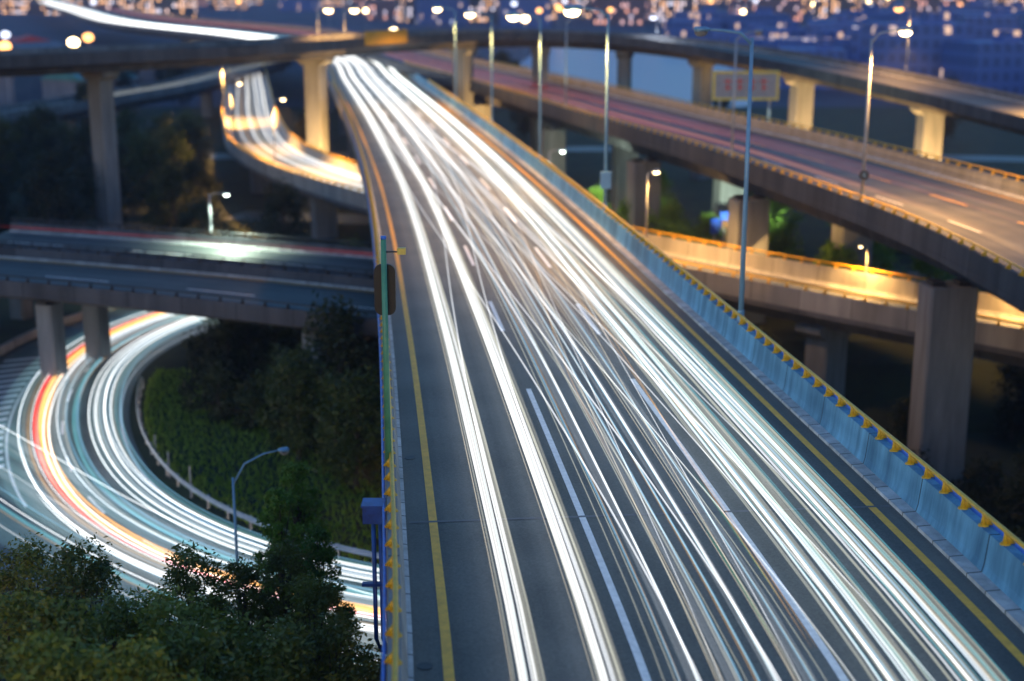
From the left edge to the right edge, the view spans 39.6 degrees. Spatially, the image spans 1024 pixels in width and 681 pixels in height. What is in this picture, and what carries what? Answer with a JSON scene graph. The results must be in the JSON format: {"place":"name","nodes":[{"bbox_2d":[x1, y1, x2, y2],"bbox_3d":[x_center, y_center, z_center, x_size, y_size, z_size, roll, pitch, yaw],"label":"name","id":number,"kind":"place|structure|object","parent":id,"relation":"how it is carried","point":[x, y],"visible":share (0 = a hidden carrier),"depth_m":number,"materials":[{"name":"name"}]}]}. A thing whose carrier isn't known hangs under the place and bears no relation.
{"place":"outdoors","nodes":[
{"label":"outdoors","id":0,"kind":"place"},
{"bbox_2d":[0,0,44,13],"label":"city building","id":1,"kind":"structure","parent":0,"point":[19,7],"depth_m":1079.34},
{"bbox_2d":[0,309,379,640],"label":"loop road","id":2,"kind":"structure","parent":0,"point":[88,413],"depth_m":91.71,"materials":[{"name":"asphalt"}]},
{"bbox_2d":[0,307,118,355],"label":"kerb wall","id":3,"kind":"structure","parent":2,"relation":"on","point":[11,344],"depth_m":105.21,"materials":[{"name":"concrete"}]},
{"bbox_2d":[5,313,378,577],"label":"lane lines","id":4,"kind":"object","parent":2,"relation":"on","point":[125,442],"visible":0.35,"depth_m":80.11,"materials":[{"name":"white paint"}]},
{"bbox_2d":[0,411,386,671],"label":"merging road","id":5,"kind":"structure","parent":0,"point":[55,492],"depth_m":70.10,"materials":[{"name":"asphalt"}]},
{"bbox_2d":[0,357,39,467],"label":"hatching","id":6,"kind":"object","parent":5,"relation":"on","point":[3,419],"visible":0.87,"depth_m":94.63,"materials":[{"name":"paint"}]},
{"bbox_2d":[143,366,381,562],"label":"grass","id":7,"kind":"structure","parent":0,"point":[174,432],"depth_m":79.08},
{"bbox_2d":[278,0,319,10],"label":"city building","id":8,"kind":"structure","parent":0,"point":[299,5],"depth_m":1181.20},
{"bbox_2d":[396,0,415,22],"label":"city building","id":9,"kind":"structure","parent":0,"point":[405,10],"depth_m":868.30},
{"bbox_2d":[0,0,991,106],"bbox_3d":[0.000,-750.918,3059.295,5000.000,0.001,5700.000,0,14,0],"label":"town ground","id":10,"kind":"structure","parent":0,"point":[288,83],"depth_m":754.38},
{"bbox_2d":[0,75,46,104],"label":"warehouse","id":11,"kind":"structure","parent":10,"relation":"on","point":[25,88],"depth_m":300.41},
{"bbox_2d":[132,0,197,18],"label":"city building","id":12,"kind":"structure","parent":10,"relation":"on","point":[184,8],"depth_m":823.60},
{"bbox_2d":[364,0,396,19],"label":"city building","id":13,"kind":"structure","parent":10,"relation":"on","point":[381,9],"depth_m":930.54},
{"bbox_2d":[415,0,468,24],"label":"city building","id":14,"kind":"structure","parent":10,"relation":"on","point":[426,13],"depth_m":833.73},
{"bbox_2d":[469,0,498,21],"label":"city building","id":15,"kind":"structure","parent":10,"relation":"on","point":[490,7],"depth_m":882.01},
{"bbox_2d":[499,0,550,26],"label":"city building","id":16,"kind":"structure","parent":10,"relation":"on","point":[529,7],"depth_m":791.01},
{"bbox_2d":[0,107,1023,680],"bbox_3d":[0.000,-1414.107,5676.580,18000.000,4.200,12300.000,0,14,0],"label":"ground","id":17,"kind":"structure","parent":0,"point":[878,375],"depth_m":109.15,"materials":[{"name":"plant"}]},
{"bbox_2d":[0,175,20,232],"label":"broadleaf tree","id":18,"kind":"object","parent":17,"relation":"on","point":[4,201],"visible":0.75,"depth_m":140.44,"materials":[{"name":"green plant"}]},
{"bbox_2d":[0,582,91,680],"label":"broadleaf tree","id":19,"kind":"object","parent":17,"relation":"on","point":[15,608],"visible":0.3,"depth_m":32.16,"materials":[{"name":"green plant"}]},
{"bbox_2d":[0,620,97,680],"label":"broadleaf tree","id":20,"kind":"object","parent":17,"relation":"on","point":[37,657],"visible":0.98,"depth_m":26.87,"materials":[{"name":"green plant"}]},
{"bbox_2d":[15,99,82,178],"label":"broadleaf tree","id":21,"kind":"object","parent":17,"relation":"on","point":[41,118],"visible":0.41,"depth_m":180.03,"materials":[{"name":"green plant"}]},
{"bbox_2d":[0,530,99,679],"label":"broadleaf tree","id":22,"kind":"object","parent":17,"relation":"on","point":[8,580],"visible":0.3,"depth_m":40.60,"materials":[{"name":"green plant"}]},
{"bbox_2d":[10,168,102,226],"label":"broadleaf tree","id":23,"kind":"object","parent":17,"relation":"on","point":[50,195],"visible":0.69,"depth_m":133.82,"materials":[{"name":"green plant"}]},
{"bbox_2d":[0,586,115,680],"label":"broadleaf tree","id":24,"kind":"object","parent":17,"relation":"on","point":[47,619],"visible":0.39,"depth_m":29.90,"materials":[{"name":"green plant"}]},
{"bbox_2d":[22,530,149,648],"bbox_3d":[-10.852,10.893,38.100,4.766,12.451,3.957,-4,15,-14],"label":"broadleaf tree","id":25,"kind":"object","parent":17,"relation":"on","point":[100,568],"visible":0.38,"depth_m":36.48,"materials":[{"name":"green plant"}]},
{"bbox_2d":[40,71,138,118],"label":"warehouse","id":26,"kind":"structure","parent":17,"relation":"on","point":[59,85],"depth_m":275.62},
{"bbox_2d":[74,170,141,225],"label":"broadleaf tree","id":27,"kind":"object","parent":17,"relation":"on","point":[122,184],"visible":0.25,"depth_m":149.91,"materials":[{"name":"green plant"}]},
{"bbox_2d":[76,581,181,678],"bbox_3d":[-8.984,11.686,35.174,4.728,12.353,3.926,-2,14,-7],"label":"broadleaf tree","id":28,"kind":"object","parent":17,"relation":"on","point":[112,612],"visible":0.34,"depth_m":33.53,"materials":[{"name":"green plant"}]},
{"bbox_2d":[117,140,147,203],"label":"broadleaf tree","id":29,"kind":"object","parent":17,"relation":"on","point":[122,153],"visible":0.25,"depth_m":168.30,"materials":[{"name":"green plant"}]},
{"bbox_2d":[115,104,158,153],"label":"broadleaf tree","id":30,"kind":"object","parent":17,"relation":"on","point":[125,121],"visible":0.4,"depth_m":197.37,"materials":[{"name":"green plant"}]},
{"bbox_2d":[72,628,204,680],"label":"broadleaf tree","id":31,"kind":"object","parent":17,"relation":"on","point":[134,666],"visible":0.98,"depth_m":27.08,"materials":[{"name":"green plant"}]},
{"bbox_2d":[119,131,171,213],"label":"broadleaf tree","id":32,"kind":"object","parent":17,"relation":"on","point":[150,162],"visible":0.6,"depth_m":159.13,"materials":[{"name":"green plant"}]},
{"bbox_2d":[0,61,291,149],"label":"ramp viaduct","id":33,"kind":"object","parent":17,"relation":"on","point":[203,83],"visible":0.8,"depth_m":247.28,"materials":[{"name":"concrete"}]},
{"bbox_2d":[112,582,224,680],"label":"broadleaf tree","id":34,"kind":"object","parent":17,"relation":"on","point":[155,612],"visible":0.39,"depth_m":32.56,"materials":[{"name":"green plant"}]},
{"bbox_2d":[143,123,194,199],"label":"broadleaf tree","id":35,"kind":"object","parent":17,"relation":"on","point":[168,140],"visible":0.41,"depth_m":170.59,"materials":[{"name":"green plant"}]},
{"bbox_2d":[144,158,208,232],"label":"broadleaf tree","id":36,"kind":"object","parent":17,"relation":"on","point":[175,180],"visible":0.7,"depth_m":141.27,"materials":[{"name":"green plant"}]},
{"bbox_2d":[117,539,239,675],"bbox_3d":[-8.826,11.016,39.630,3.633,11.431,4.375,6,15,21],"label":"broadleaf tree","id":37,"kind":"object","parent":17,"relation":"on","point":[187,583],"visible":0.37,"depth_m":38.66,"materials":[{"name":"green plant"}]},
{"bbox_2d":[0,218,374,342],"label":"road viaduct","id":38,"kind":"object","parent":17,"relation":"on","point":[346,257],"visible":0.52,"depth_m":106.06,"materials":[{"name":"concrete"}]},
{"bbox_2d":[0,242,378,420],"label":"road viaduct","id":39,"kind":"object","parent":17,"relation":"on","point":[95,286],"visible":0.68,"depth_m":92.87,"materials":[{"name":"concrete"}]},
{"bbox_2d":[170,115,218,180],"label":"broadleaf tree","id":40,"kind":"object","parent":17,"relation":"on","point":[198,149],"visible":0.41,"depth_m":183.27,"materials":[{"name":"green plant"}]},
{"bbox_2d":[165,156,224,222],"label":"broadleaf tree","id":41,"kind":"object","parent":17,"relation":"on","point":[192,166],"visible":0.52,"depth_m":154.79,"materials":[{"name":"green plant"}]},
{"bbox_2d":[137,614,257,680],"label":"broadleaf tree","id":42,"kind":"object","parent":17,"relation":"on","point":[183,645],"visible":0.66,"depth_m":28.86,"materials":[{"name":"green plant"}]},
{"bbox_2d":[176,344,239,409],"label":"bush","id":43,"kind":"object","parent":17,"relation":"on","point":[209,363],"visible":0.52,"depth_m":88.29,"materials":[{"name":"green plant"}]},
{"bbox_2d":[181,332,235,386],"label":"bush","id":44,"kind":"object","parent":17,"relation":"on","point":[190,345],"visible":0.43,"depth_m":92.00,"materials":[{"name":"green plant"}]},
{"bbox_2d":[172,192,246,236],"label":"broadleaf tree","id":45,"kind":"object","parent":17,"relation":"on","point":[201,210],"visible":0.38,"depth_m":120.78,"materials":[{"name":"green plant"}]},
{"bbox_2d":[177,359,243,423],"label":"bush","id":46,"kind":"object","parent":17,"relation":"on","point":[207,391],"visible":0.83,"depth_m":85.67,"materials":[{"name":"green plant"}]},
{"bbox_2d":[180,317,240,364],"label":"bush","id":47,"kind":"object","parent":17,"relation":"on","point":[217,325],"visible":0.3,"depth_m":97.94,"materials":[{"name":"green plant"}]},
{"bbox_2d":[184,601,272,680],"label":"broadleaf tree","id":48,"kind":"object","parent":17,"relation":"on","point":[236,630],"visible":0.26,"depth_m":32.71,"materials":[{"name":"green plant"}]},
{"bbox_2d":[207,553,280,668],"bbox_3d":[-8.187,10.909,44.119,3.266,9.368,3.765,-3,15,-11],"label":"broadleaf tree","id":49,"kind":"object","parent":17,"relation":"on","point":[243,577],"visible":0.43,"depth_m":43.03,"materials":[{"name":"green plant"}]},
{"bbox_2d":[210,373,280,429],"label":"bush","id":50,"kind":"object","parent":17,"relation":"on","point":[241,386],"visible":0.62,"depth_m":84.37,"materials":[{"name":"green plant"}]},
{"bbox_2d":[136,376,378,558],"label":"guardrail","id":51,"kind":"object","parent":17,"relation":"on","point":[228,509],"visible":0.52,"depth_m":72.21,"materials":[{"name":"metal"}]},
{"bbox_2d":[232,447,288,594],"bbox_3d":[-9.637,8.346,55.172,2.318,8.636,0.400,-4,15,-17],"label":"street lamp","id":52,"kind":"object","parent":17,"relation":"on","point":[283,450],"visible":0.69,"depth_m":54.31,"materials":[{"name":"grey"}]},
{"bbox_2d":[235,177,313,242],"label":"broadleaf tree","id":53,"kind":"object","parent":17,"relation":"on","point":[279,201],"visible":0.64,"depth_m":126.14,"materials":[{"name":"green plant"}]},
{"bbox_2d":[237,342,318,434],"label":"broadleaf tree","id":54,"kind":"object","parent":17,"relation":"on","point":[272,427],"visible":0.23,"depth_m":82.12,"materials":[{"name":"green plant"}]},
{"bbox_2d":[229,537,331,663],"bbox_3d":[-7.273,10.671,44.835,3.629,9.482,3.013,-3,15,-11],"label":"broadleaf tree","id":55,"kind":"object","parent":17,"relation":"on","point":[276,563],"visible":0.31,"depth_m":43.78,"materials":[{"name":"green plant"}]},
{"bbox_2d":[251,485,315,639],"bbox_3d":[-7.990,9.475,50.005,2.477,9.276,2.738,-1,14,-3],"label":"bamboo clump","id":56,"kind":"object","parent":17,"relation":"on","point":[282,522],"visible":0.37,"depth_m":48.88,"materials":[{"name":"green plant"}]},
{"bbox_2d":[252,342,335,460],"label":"broadleaf tree","id":57,"kind":"object","parent":17,"relation":"on","point":[299,434],"visible":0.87,"depth_m":77.74,"materials":[{"name":"green plant"}]},
{"bbox_2d":[228,607,361,680],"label":"broadleaf tree","id":58,"kind":"object","parent":17,"relation":"on","point":[287,649],"visible":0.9,"depth_m":31.55,"materials":[{"name":"green plant"}]},
{"bbox_2d":[259,460,335,621],"bbox_3d":[-7.791,8.867,51.732,2.838,9.613,2.566,-3,15,-11],"label":"bamboo clump","id":59,"kind":"object","parent":17,"relation":"on","point":[292,470],"visible":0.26,"depth_m":50.73,"materials":[{"name":"green plant"}]},
{"bbox_2d":[266,568,364,680],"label":"broadleaf tree","id":60,"kind":"object","parent":17,"relation":"on","point":[306,600],"visible":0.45,"depth_m":40.03,"materials":[{"name":"green plant"}]},
{"bbox_2d":[290,519,361,664],"bbox_3d":[-6.262,10.328,46.848,2.590,9.166,2.612,6,15,21],"label":"bamboo clump","id":61,"kind":"object","parent":17,"relation":"on","point":[319,536],"visible":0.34,"depth_m":45.95,"materials":[{"name":"green plant"}]},
{"bbox_2d":[279,289,380,441],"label":"broadleaf tree","id":62,"kind":"object","parent":17,"relation":"on","point":[341,327],"visible":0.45,"depth_m":79.58,"materials":[{"name":"green plant"}]},
{"bbox_2d":[273,604,386,680],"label":"broadleaf tree","id":63,"kind":"object","parent":17,"relation":"on","point":[339,639],"visible":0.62,"depth_m":33.54,"materials":[{"name":"green plant"}]},
{"bbox_2d":[301,361,379,469],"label":"broadleaf tree","id":64,"kind":"object","parent":17,"relation":"on","point":[321,392],"visible":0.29,"depth_m":76.84,"materials":[{"name":"green plant"}]},
{"bbox_2d":[309,364,381,489],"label":"broadleaf tree","id":65,"kind":"object","parent":17,"relation":"on","point":[352,446],"visible":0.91,"depth_m":73.42,"materials":[{"name":"green plant"}]},
{"bbox_2d":[337,658,386,680],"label":"broadleaf tree","id":66,"kind":"object","parent":17,"relation":"on","point":[373,675],"visible":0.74,"depth_m":32.65,"materials":[{"name":"green plant"}]},
{"bbox_2d":[0,29,1023,228],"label":"road viaduct","id":67,"kind":"object","parent":17,"relation":"on","point":[931,101],"visible":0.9,"depth_m":159.02,"materials":[{"name":"concrete"}]},
{"bbox_2d":[364,29,407,45],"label":"gantry panel","id":68,"kind":"object","parent":67,"relation":"attached to","point":[385,37],"visible":1,"depth_m":167.91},
{"bbox_2d":[32,0,1023,680],"bbox_3d":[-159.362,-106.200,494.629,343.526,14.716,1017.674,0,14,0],"label":"road viaduct","id":69,"kind":"object","parent":17,"relation":"on","point":[622,450],"visible":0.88,"depth_m":39.08,"materials":[{"name":"asphalt"}]},
{"bbox_2d":[361,498,386,653],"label":"drain pipes","id":70,"kind":"object","parent":69,"relation":"attached to","point":[371,511],"visible":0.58,"depth_m":34.47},
{"bbox_2d":[374,236,405,461],"bbox_3d":[-3.076,0.291,36.355,0.825,6.020,0.293,0,14,0],"label":"sign pole","id":71,"kind":"object","parent":69,"relation":"on","point":[385,288],"visible":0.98,"depth_m":36.05,"materials":[{"name":"metal"}]},
{"bbox_2d":[506,12,541,159],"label":"street lamp","id":72,"kind":"object","parent":69,"relation":"on","point":[512,16],"visible":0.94,"depth_m":107.69,"materials":[{"name":"grey"}]},
{"bbox_2d":[563,4,610,210],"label":"street lamp","id":73,"kind":"object","parent":69,"relation":"on","point":[571,10],"visible":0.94,"depth_m":82.07,"materials":[{"name":"grey"}]},
{"bbox_2d":[694,26,753,321],"bbox_3d":[7.742,-6.043,52.843,2.357,11.011,0.520,-2,14,-7],"label":"street lamp","id":74,"kind":"object","parent":69,"relation":"on","point":[699,31],"visible":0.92,"depth_m":52.73,"materials":[{"name":"grey"}]},
{"bbox_2d":[90,7,1023,489],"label":"road viaduct","id":75,"kind":"object","parent":17,"relation":"on","point":[964,225],"visible":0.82,"depth_m":107.44,"materials":[{"name":"concrete"}]},
{"bbox_2d":[858,27,912,200],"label":"street lamp","id":76,"kind":"object","parent":75,"relation":"on","point":[864,173],"visible":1,"depth_m":84.67,"materials":[{"name":"grey"}]},
{"bbox_2d":[181,40,1023,395],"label":"ramp viaduct","id":77,"kind":"object","parent":17,"relation":"on","point":[831,310],"visible":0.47,"depth_m":101.14,"materials":[{"name":"concrete"}]},
{"bbox_2d":[643,199,698,242],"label":"broadleaf tree","id":78,"kind":"object","parent":17,"relation":"on","point":[671,212],"visible":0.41,"depth_m":129.60,"materials":[{"name":"green plant"}]},
{"bbox_2d":[685,209,726,245],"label":"broadleaf tree","id":79,"kind":"object","parent":17,"relation":"on","point":[705,226],"visible":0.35,"depth_m":126.16,"materials":[{"name":"green plant"}]},
{"bbox_2d":[712,71,779,120],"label":"sign board","id":80,"kind":"object","parent":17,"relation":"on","point":[765,85],"visible":0.82,"depth_m":147.93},
{"bbox_2d":[765,197,805,233],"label":"broadleaf tree","id":81,"kind":"object","parent":17,"relation":"on","point":[778,206],"visible":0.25,"depth_m":144.62,"materials":[{"name":"green plant"}]},
{"bbox_2d":[768,223,811,262],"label":"broadleaf tree","id":82,"kind":"object","parent":17,"relation":"on","point":[780,241],"visible":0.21,"depth_m":113.87,"materials":[{"name":"green plant"}]},
{"bbox_2d":[813,239,864,271],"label":"broadleaf tree","id":83,"kind":"object","parent":17,"relation":"on","point":[834,255],"visible":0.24,"depth_m":108.65,"materials":[{"name":"green plant"}]},
{"bbox_2d":[871,240,898,276],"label":"broadleaf tree","id":84,"kind":"object","parent":17,"relation":"on","point":[885,261],"visible":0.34,"depth_m":122.89,"materials":[{"name":"green plant"}]},
{"bbox_2d":[885,394,910,446],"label":"broadleaf tree","id":85,"kind":"object","parent":17,"relation":"on","point":[902,420],"visible":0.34,"depth_m":87.32,"materials":[{"name":"green plant"}]},
{"bbox_2d":[888,255,955,281],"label":"broadleaf tree","id":86,"kind":"object","parent":17,"relation":"on","point":[922,268],"visible":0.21,"depth_m":109.95,"materials":[{"name":"green plant"}]},
{"bbox_2d":[946,470,990,506],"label":"bush","id":87,"kind":"object","parent":17,"relation":"on","point":[967,489],"visible":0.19,"depth_m":79.30,"materials":[{"name":"green plant"}]},
{"bbox_2d":[963,452,1006,509],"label":"bush","id":88,"kind":"object","parent":17,"relation":"on","point":[994,478],"visible":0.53,"depth_m":82.88,"materials":[{"name":"green plant"}]},
{"bbox_2d":[988,442,1023,541],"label":"broadleaf tree","id":89,"kind":"object","parent":17,"relation":"on","point":[1005,501],"visible":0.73,"depth_m":74.98,"materials":[{"name":"green plant"}]},
{"bbox_2d":[991,361,1023,432],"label":"broadleaf tree","id":90,"kind":"object","parent":17,"relation":"on","point":[1011,372],"visible":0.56,"depth_m":96.00,"materials":[{"name":"green plant"}]},
{"bbox_2d":[9,146,1023,162],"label":"road","id":91,"kind":"structure","parent":0,"point":[602,148],"depth_m":214.63,"materials":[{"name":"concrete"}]},
{"bbox_2d":[226,211,957,281],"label":"service road","id":92,"kind":"structure","parent":0,"point":[350,219],"depth_m":159.09,"materials":[{"name":"asphalt"}]},
{"bbox_2d":[592,0,652,24],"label":"city building","id":93,"kind":"structure","parent":0,"point":[631,12],"depth_m":827.25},
{"bbox_2d":[519,48,752,108],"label":"water","id":94,"kind":"structure","parent":0,"point":[665,76],"depth_m":416.24,"materials":[{"name":"blue liquid"}]},
{"bbox_2d":[653,0,697,21],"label":"city building","id":95,"kind":"structure","parent":0,"point":[663,10],"depth_m":883.20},
{"bbox_2d":[662,14,721,39],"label":"city building","id":96,"kind":"structure","parent":0,"point":[680,28],"depth_m":567.92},
{"bbox_2d":[671,6,725,20],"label":"city building","id":97,"kind":"structure","parent":0,"point":[712,12],"depth_m":599.95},
{"bbox_2d":[720,7,789,29],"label":"city building","id":98,"kind":"structure","parent":0,"point":[767,16],"depth_m":564.57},
{"bbox_2d":[745,0,802,20],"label":"city building","id":99,"kind":"structure","parent":0,"point":[792,9],"depth_m":904.94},
{"bbox_2d":[756,20,805,37],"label":"city building","id":100,"kind":"structure","parent":0,"point":[794,28],"depth_m":474.80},
{"bbox_2d":[763,28,850,60],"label":"city building","id":101,"kind":"structure","parent":0,"point":[836,34],"depth_m":376.20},
{"bbox_2d":[778,38,847,88],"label":"city building","id":102,"kind":"structure","parent":0,"point":[824,47],"depth_m":347.40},
{"bbox_2d":[806,14,857,36],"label":"city building","id":103,"kind":"structure","parent":0,"point":[844,23],"depth_m":426.71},
{"bbox_2d":[813,0,861,17],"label":"city building","id":104,"kind":"structure","parent":0,"point":[824,8],"depth_m":848.32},
{"bbox_2d":[806,10,881,35],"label":"city building","id":105,"kind":"structure","parent":0,"point":[855,15],"depth_m":454.89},
{"bbox_2d":[832,6,897,21],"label":"city building","id":106,"kind":"structure","parent":0,"point":[870,12],"depth_m":552.55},
{"bbox_2d":[859,12,973,77],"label":"city building","id":107,"kind":"structure","parent":0,"point":[931,33],"depth_m":334.25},
{"bbox_2d":[914,0,969,16],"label":"city building","id":108,"kind":"structure","parent":0,"point":[926,6],"depth_m":890.13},
{"bbox_2d":[938,0,991,12],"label":"city building","id":109,"kind":"structure","parent":0,"point":[976,5],"depth_m":593.22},
{"bbox_2d":[940,30,1023,94],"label":"city building","id":110,"kind":"structure","parent":0,"point":[996,62],"depth_m":318.18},
{"bbox_2d":[946,4,1023,34],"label":"city building","id":111,"kind":"structure","parent":0,"point":[1008,12],"depth_m":451.45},
{"bbox_2d":[956,7,1018,39],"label":"city building","id":112,"kind":"structure","parent":0,"point":[986,26],"depth_m":402.44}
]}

